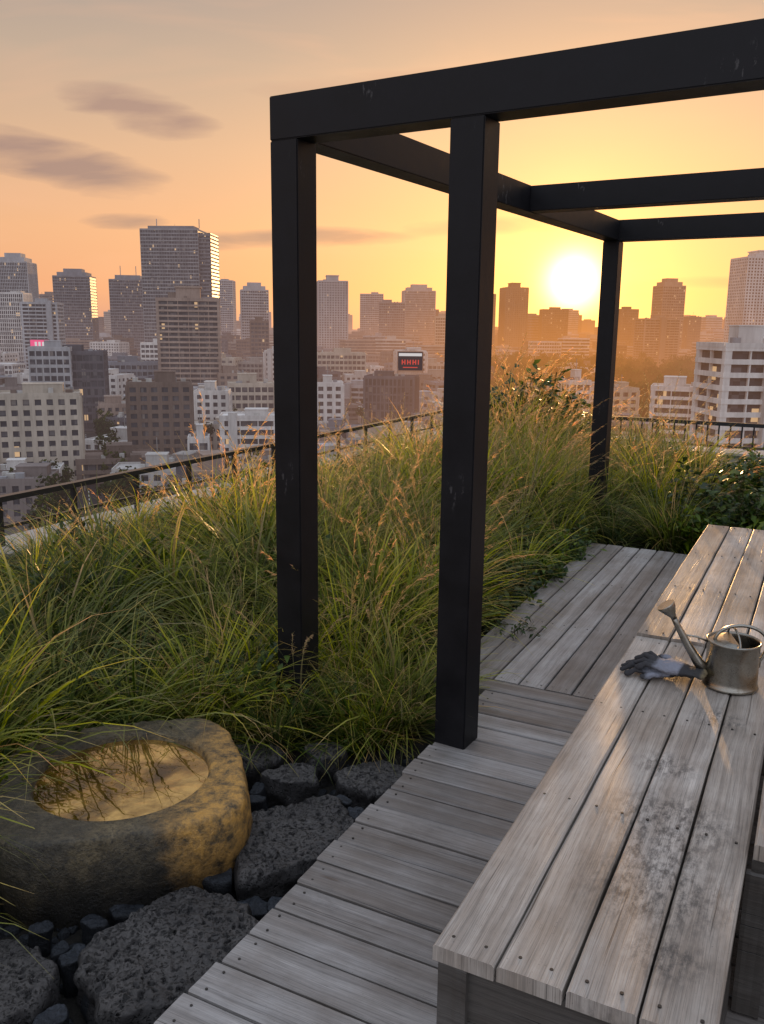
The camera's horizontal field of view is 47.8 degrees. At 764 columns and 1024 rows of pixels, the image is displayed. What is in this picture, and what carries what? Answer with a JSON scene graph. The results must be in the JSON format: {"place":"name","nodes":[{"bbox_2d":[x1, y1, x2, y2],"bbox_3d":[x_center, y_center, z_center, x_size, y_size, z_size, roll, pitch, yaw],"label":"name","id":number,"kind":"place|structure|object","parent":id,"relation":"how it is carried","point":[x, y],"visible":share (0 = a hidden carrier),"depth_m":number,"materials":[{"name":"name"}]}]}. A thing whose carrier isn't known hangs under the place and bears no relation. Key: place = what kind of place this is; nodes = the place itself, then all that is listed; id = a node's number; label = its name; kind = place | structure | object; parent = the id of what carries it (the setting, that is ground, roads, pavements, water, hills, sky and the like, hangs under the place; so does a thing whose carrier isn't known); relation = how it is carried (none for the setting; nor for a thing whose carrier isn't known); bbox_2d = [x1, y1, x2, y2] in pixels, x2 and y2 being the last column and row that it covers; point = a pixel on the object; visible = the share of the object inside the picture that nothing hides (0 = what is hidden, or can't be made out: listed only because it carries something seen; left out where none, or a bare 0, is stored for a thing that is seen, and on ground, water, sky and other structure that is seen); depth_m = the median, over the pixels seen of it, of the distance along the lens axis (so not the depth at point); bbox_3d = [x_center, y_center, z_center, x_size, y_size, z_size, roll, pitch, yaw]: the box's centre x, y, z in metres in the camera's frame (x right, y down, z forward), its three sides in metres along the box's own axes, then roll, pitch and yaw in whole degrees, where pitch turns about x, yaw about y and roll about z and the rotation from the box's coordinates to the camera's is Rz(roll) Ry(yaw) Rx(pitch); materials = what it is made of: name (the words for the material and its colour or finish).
{"place":"outdoors","nodes":[
{"label":"outdoors","id":0,"kind":"place"},
{"bbox_2d":[68,433,110,516],"bbox_3d":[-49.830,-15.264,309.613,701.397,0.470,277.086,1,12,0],"label":"building","id":1,"kind":"structure","parent":0,"point":[86,494],"depth_m":252.83,"materials":[{"name":"grey concrete"}]},
{"bbox_2d":[108,266,144,351],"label":"office tower","id":2,"kind":"structure","parent":0,"point":[126,305],"depth_m":1205.16,"materials":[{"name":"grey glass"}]},
{"bbox_2d":[108,356,157,378],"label":"office building","id":3,"kind":"structure","parent":0,"point":[141,369],"depth_m":510.59,"materials":[{"name":"grey concrete"}]},
{"bbox_2d":[140,339,157,360],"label":"office building","id":4,"kind":"structure","parent":0,"point":[149,351],"depth_m":687.53,"materials":[{"name":"grey concrete"}]},
{"bbox_2d":[4,329,358,535],"bbox_3d":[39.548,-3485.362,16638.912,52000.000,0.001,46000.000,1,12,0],"label":"ground","id":5,"kind":"structure","parent":0,"point":[21,527],"depth_m":217.32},
{"bbox_2d":[0,291,32,361],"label":"office tower","id":6,"kind":"structure","parent":5,"relation":"on","point":[11,339],"depth_m":805.94,"materials":[{"name":"grey glass"}]},
{"bbox_2d":[0,253,38,301],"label":"office tower","id":7,"kind":"structure","parent":5,"relation":"on","point":[18,271],"depth_m":998.60,"materials":[{"name":"grey glass"}]},
{"bbox_2d":[0,458,64,478],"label":"office building","id":8,"kind":"structure","parent":5,"relation":"on","point":[12,462],"depth_m":245.96,"materials":[{"name":"white concrete"}]},
{"bbox_2d":[0,371,85,490],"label":"apartment building","id":9,"kind":"structure","parent":5,"relation":"on","point":[39,421],"depth_m":259.30,"materials":[{"name":"white concrete"}]},
{"bbox_2d":[20,298,65,368],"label":"apartment building","id":10,"kind":"structure","parent":5,"relation":"on","point":[42,318],"depth_m":705.63,"materials":[{"name":"grey concrete"}]},
{"bbox_2d":[27,340,72,387],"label":"office building","id":11,"kind":"structure","parent":5,"relation":"on","point":[51,360],"depth_m":400.17,"materials":[{"name":"grey concrete"}]},
{"bbox_2d":[29,339,49,345],"bbox_3d":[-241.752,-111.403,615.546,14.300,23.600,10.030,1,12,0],"label":"rooftop billboard","id":12,"kind":"object","parent":11,"relation":"on","point":[36,342],"visible":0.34,"depth_m":608.69},
{"bbox_2d":[52,268,99,341],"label":"office tower","id":13,"kind":"structure","parent":5,"relation":"on","point":[75,292],"depth_m":1205.45,"materials":[{"name":"grey glass"}]},
{"bbox_2d":[62,345,109,431],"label":"office building","id":14,"kind":"structure","parent":5,"relation":"on","point":[90,371],"depth_m":409.91,"materials":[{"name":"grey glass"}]},
{"bbox_2d":[125,370,194,454],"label":"apartment building","id":15,"kind":"structure","parent":5,"relation":"on","point":[160,406],"depth_m":308.95,"materials":[{"name":"brown concrete"}]},
{"bbox_2d":[139,219,220,341],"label":"skyscraper","id":16,"kind":"structure","parent":5,"relation":"on","point":[172,257],"depth_m":995.04,"materials":[{"name":"grey glass"}]},
{"bbox_2d":[155,286,221,385],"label":"apartment tower","id":17,"kind":"structure","parent":5,"relation":"on","point":[188,322],"depth_m":504.73,"materials":[{"name":"grey concrete"}]},
{"bbox_2d":[193,380,232,419],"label":"apartment building","id":18,"kind":"structure","parent":5,"relation":"on","point":[216,401],"depth_m":359.70,"materials":[{"name":"white concrete"}]},
{"bbox_2d":[9,397,429,529],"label":"street trees","id":19,"kind":"object","parent":5,"relation":"on","point":[102,427],"visible":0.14,"depth_m":220.71,"materials":[{"name":"green plant"}]},
{"bbox_2d":[219,408,274,458],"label":"apartment building","id":20,"kind":"structure","parent":5,"relation":"on","point":[232,422],"depth_m":289.27,"materials":[{"name":"white concrete"}]},
{"bbox_2d":[250,317,268,356],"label":"office building","id":21,"kind":"structure","parent":5,"relation":"on","point":[259,335],"depth_m":808.12,"materials":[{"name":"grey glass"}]},
{"bbox_2d":[0,362,647,522],"bbox_3d":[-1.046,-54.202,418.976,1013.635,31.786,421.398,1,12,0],"label":"city blocks","id":22,"kind":"structure","parent":5,"relation":"on","point":[22,476],"depth_m":317.12,"materials":[{"name":"grey concrete"}]},
{"bbox_2d":[317,365,343,424],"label":"apartment building","id":23,"kind":"structure","parent":5,"relation":"on","point":[330,395],"depth_m":359.15,"materials":[{"name":"white concrete"}]},
{"bbox_2d":[317,348,365,379],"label":"office building","id":24,"kind":"structure","parent":5,"relation":"on","point":[344,360],"depth_m":609.81,"materials":[{"name":"beige concrete"}]},
{"bbox_2d":[0,332,722,384],"bbox_3d":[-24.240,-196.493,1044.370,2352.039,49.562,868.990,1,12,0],"label":"distant city blocks","id":25,"kind":"structure","parent":5,"relation":"on","point":[378,349],"depth_m":1012.40,"materials":[{"name":"grey concrete"}]},
{"bbox_2d":[39,292,724,348],"bbox_3d":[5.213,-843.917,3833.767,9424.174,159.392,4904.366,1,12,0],"label":"skyline blocks","id":26,"kind":"structure","parent":5,"relation":"on","point":[712,326],"depth_m":1648.06,"materials":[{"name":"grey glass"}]},
{"bbox_2d":[0,430,763,578],"bbox_3d":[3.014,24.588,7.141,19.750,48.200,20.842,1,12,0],"label":"rooftop parapet","id":27,"kind":"structure","parent":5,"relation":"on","point":[207,490],"depth_m":6.79,"materials":[{"name":"grey concrete"}]},
{"bbox_2d":[363,370,419,424],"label":"office building","id":28,"kind":"structure","parent":5,"relation":"on","point":[383,390],"depth_m":409.91,"materials":[{"name":"brown concrete"}]},
{"bbox_2d":[538,307,568,341],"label":"office tower","id":29,"kind":"structure","parent":5,"relation":"on","point":[553,323],"depth_m":1409.92,"materials":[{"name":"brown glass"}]},
{"bbox_2d":[557,358,591,428],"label":"office building","id":30,"kind":"structure","parent":5,"relation":"on","point":[575,373],"depth_m":359.33,"materials":[{"name":"beige concrete"}]},
{"bbox_2d":[490,350,695,417],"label":"park trees","id":31,"kind":"object","parent":5,"relation":"on","point":[630,371],"visible":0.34,"depth_m":710.82,"materials":[{"name":"green plant"}]},
{"bbox_2d":[612,378,639,415],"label":"office building","id":32,"kind":"structure","parent":5,"relation":"on","point":[626,389],"depth_m":359.13,"materials":[{"name":"beige concrete"}]},
{"bbox_2d":[632,315,680,366],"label":"apartment tower","id":33,"kind":"structure","parent":5,"relation":"on","point":[656,338],"depth_m":1009.98,"materials":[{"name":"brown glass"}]},
{"bbox_2d":[647,375,692,445],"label":"apartment building","id":34,"kind":"structure","parent":5,"relation":"on","point":[681,391],"depth_m":309.07,"materials":[{"name":"white concrete"}]},
{"bbox_2d":[723,250,763,341],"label":"apartment tower","id":35,"kind":"structure","parent":5,"relation":"on","point":[745,300],"depth_m":901.57,"materials":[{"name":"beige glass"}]},
{"bbox_2d":[187,414,209,450],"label":"office building","id":36,"kind":"structure","parent":0,"point":[202,445],"depth_m":287.04,"materials":[{"name":"white concrete"}]},
{"bbox_2d":[219,279,236,334],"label":"office tower","id":37,"kind":"structure","parent":0,"point":[228,303],"depth_m":1506.77,"materials":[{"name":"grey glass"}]},
{"bbox_2d":[227,373,273,411],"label":"office building","id":38,"kind":"structure","parent":0,"point":[248,390],"depth_m":410.09,"materials":[{"name":"beige concrete"}]},
{"bbox_2d":[240,282,268,339],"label":"office tower","id":39,"kind":"structure","parent":0,"point":[254,299],"depth_m":1204.55,"materials":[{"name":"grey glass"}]},
{"bbox_2d":[263,346,273,381],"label":"office building","id":40,"kind":"structure","parent":0,"point":[268,364],"depth_m":608.37,"materials":[{"name":"white concrete"}]},
{"bbox_2d":[317,275,347,348],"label":"apartment tower","id":41,"kind":"structure","parent":0,"point":[332,310],"depth_m":1105.18,"materials":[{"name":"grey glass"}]},
{"bbox_2d":[0,515,688,1023],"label":"planting soil","id":42,"kind":"structure","parent":0,"point":[76,1015],"depth_m":3.68,"materials":[{"name":"black soil"}]},
{"bbox_2d":[0,939,59,1023],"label":"stepping stone","id":43,"kind":"object","parent":42,"relation":"on","point":[29,989],"visible":0.94,"depth_m":2.24,"materials":[{"name":"grey stone"}]},
{"bbox_2d":[0,718,252,931],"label":"stone water basin","id":44,"kind":"object","parent":42,"relation":"on","point":[181,818],"visible":0.95,"depth_m":2.73,"materials":[{"name":"grey stone"}]},
{"bbox_2d":[28,766,363,1023],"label":"cobbles","id":45,"kind":"object","parent":42,"relation":"on","point":[63,957],"visible":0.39,"depth_m":2.54,"materials":[{"name":"black stone"}]},
{"bbox_2d":[0,739,426,1023],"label":"gravel","id":46,"kind":"structure","parent":42,"relation":"on","point":[62,934],"depth_m":2.61,"materials":[{"name":"black gravel"}]},
{"bbox_2d":[73,886,258,1023],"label":"stepping stone","id":47,"kind":"object","parent":46,"relation":"on","point":[153,961],"visible":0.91,"depth_m":2.34,"materials":[{"name":"grey stone"}]},
{"bbox_2d":[260,762,319,807],"bbox_3d":[-0.336,1.085,3.326,0.208,0.196,0.209,11,16,40],"label":"stepping stone","id":48,"kind":"object","parent":46,"relation":"on","point":[285,785],"visible":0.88,"depth_m":3.27,"materials":[{"name":"grey stone"}]},
{"bbox_2d":[233,794,354,901],"bbox_3d":[-0.298,1.169,2.928,0.461,0.206,0.408,-4,13,-20],"label":"stepping stone","id":49,"kind":"object","parent":46,"relation":"on","point":[283,849],"visible":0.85,"depth_m":2.84,"materials":[{"name":"grey stone"}]},
{"bbox_2d":[235,743,288,790],"bbox_3d":[-0.502,1.049,3.497,0.223,0.194,0.220,10,15,38],"label":"stepping stone","id":50,"kind":"object","parent":42,"relation":"on","point":[254,773],"visible":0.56,"depth_m":3.42,"materials":[{"name":"grey stone"}]},
{"bbox_2d":[302,742,347,788],"bbox_3d":[-0.233,1.049,3.510,0.191,0.194,0.162,1,12,0],"label":"stepping stone","id":51,"kind":"object","parent":42,"relation":"on","point":[340,760],"visible":0.65,"depth_m":3.45,"materials":[{"name":"grey stone"}]},
{"bbox_2d":[333,760,405,809],"bbox_3d":[-0.026,1.091,3.316,0.326,0.194,0.279,1,12,0],"label":"stepping stone","id":52,"kind":"object","parent":42,"relation":"on","point":[364,785],"visible":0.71,"depth_m":3.27,"materials":[{"name":"grey stone"}]},
{"bbox_2d":[0,333,763,978],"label":"ornamental grass","id":53,"kind":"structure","parent":42,"relation":"on","point":[408,489],"depth_m":4.55,"materials":[{"name":"green plant"}]},
{"bbox_2d":[0,359,763,780],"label":"shrub planting","id":54,"kind":"object","parent":42,"relation":"on","point":[742,507],"visible":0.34,"depth_m":5.71,"materials":[{"name":"green plant"}]},
{"bbox_2d":[154,543,763,1023],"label":"wooden deck","id":55,"kind":"structure","parent":42,"relation":"on","point":[350,927],"depth_m":2.75,"materials":[{"name":"grey wood"}]},
{"bbox_2d":[432,524,763,1023],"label":"wooden bench","id":56,"kind":"object","parent":55,"relation":"on","point":[575,885],"visible":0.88,"depth_m":2.00,"materials":[{"name":"grey wood"}]},
{"bbox_2d":[620,651,707,679],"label":"gardening gloves","id":57,"kind":"object","parent":56,"relation":"on","point":[649,664],"visible":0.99,"depth_m":2.98,"materials":[{"name":"fabric"}]},
{"bbox_2d":[657,599,763,694],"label":"watering can","id":58,"kind":"object","parent":56,"relation":"on","point":[731,664],"visible":0.96,"depth_m":2.89,"materials":[{"name":"metal"}]},
{"bbox_2d":[270,18,763,749],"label":"pergola","id":59,"kind":"object","parent":42,"relation":"on","point":[370,122],"visible":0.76,"depth_m":3.28,"materials":[{"name":"paint"}]},
{"bbox_2d":[360,292,383,335],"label":"office tower","id":60,"kind":"structure","parent":0,"point":[369,313],"depth_m":1608.04,"materials":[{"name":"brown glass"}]},
{"bbox_2d":[0,409,763,546],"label":"rooftop railing","id":61,"kind":"object","parent":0,"point":[134,473],"visible":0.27,"depth_m":7.14,"materials":[{"name":"black metal"}]},
{"bbox_2d":[0,0,763,328],"label":"sky","id":62,"kind":"structure","parent":0,"point":[118,117],"materials":[{"name":"orange"}]},
{"bbox_2d":[379,300,404,335],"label":"office tower","id":63,"kind":"structure","parent":0,"point":[391,318],"depth_m":1307.63,"materials":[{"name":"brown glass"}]},
{"bbox_2d":[393,342,427,373],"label":"office building","id":64,"kind":"structure","parent":0,"point":[425,362],"depth_m":610.60,"materials":[{"name":"beige concrete"}]},
{"bbox_2d":[397,351,423,374],"bbox_3d":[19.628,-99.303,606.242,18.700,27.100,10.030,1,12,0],"label":"rooftop billboard","id":65,"kind":"object","parent":64,"relation":"on","point":[409,362],"visible":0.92,"depth_m":600.19},
{"bbox_2d":[401,284,435,344],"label":"office tower","id":66,"kind":"structure","parent":0,"point":[419,300],"depth_m":1406.08,"materials":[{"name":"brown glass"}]},
{"bbox_2d":[434,314,445,345],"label":"office tower","id":67,"kind":"structure","parent":0,"point":[439,329],"depth_m":1109.85,"materials":[{"name":"brown concrete"}]},
{"bbox_2d":[492,294,495,344],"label":"office tower","id":68,"kind":"structure","parent":0,"point":[494,314],"depth_m":1307.53,"materials":[{"name":"brown glass"}]},
{"bbox_2d":[497,283,528,346],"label":"office tower","id":69,"kind":"structure","parent":0,"point":[513,314],"depth_m":1307.80,"materials":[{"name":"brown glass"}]},
{"bbox_2d":[494,358,616,407],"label":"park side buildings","id":70,"kind":"structure","parent":0,"point":[568,367],"depth_m":715.44,"materials":[{"name":"beige concrete"}]},
{"bbox_2d":[617,307,638,345],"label":"office tower","id":71,"kind":"structure","parent":0,"point":[626,320],"depth_m":1309.31,"materials":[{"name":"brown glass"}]},
{"bbox_2d":[651,278,685,348],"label":"office tower","id":72,"kind":"structure","parent":0,"point":[668,297],"depth_m":1202.99,"materials":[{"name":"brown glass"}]},
{"bbox_2d":[681,315,701,349],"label":"office tower","id":73,"kind":"structure","parent":0,"point":[691,329],"depth_m":1311.57,"materials":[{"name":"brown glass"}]},
{"bbox_2d":[689,325,763,450],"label":"apartment building","id":74,"kind":"structure","parent":0,"point":[734,391],"depth_m":198.91,"materials":[{"name":"white concrete"}]}
]}

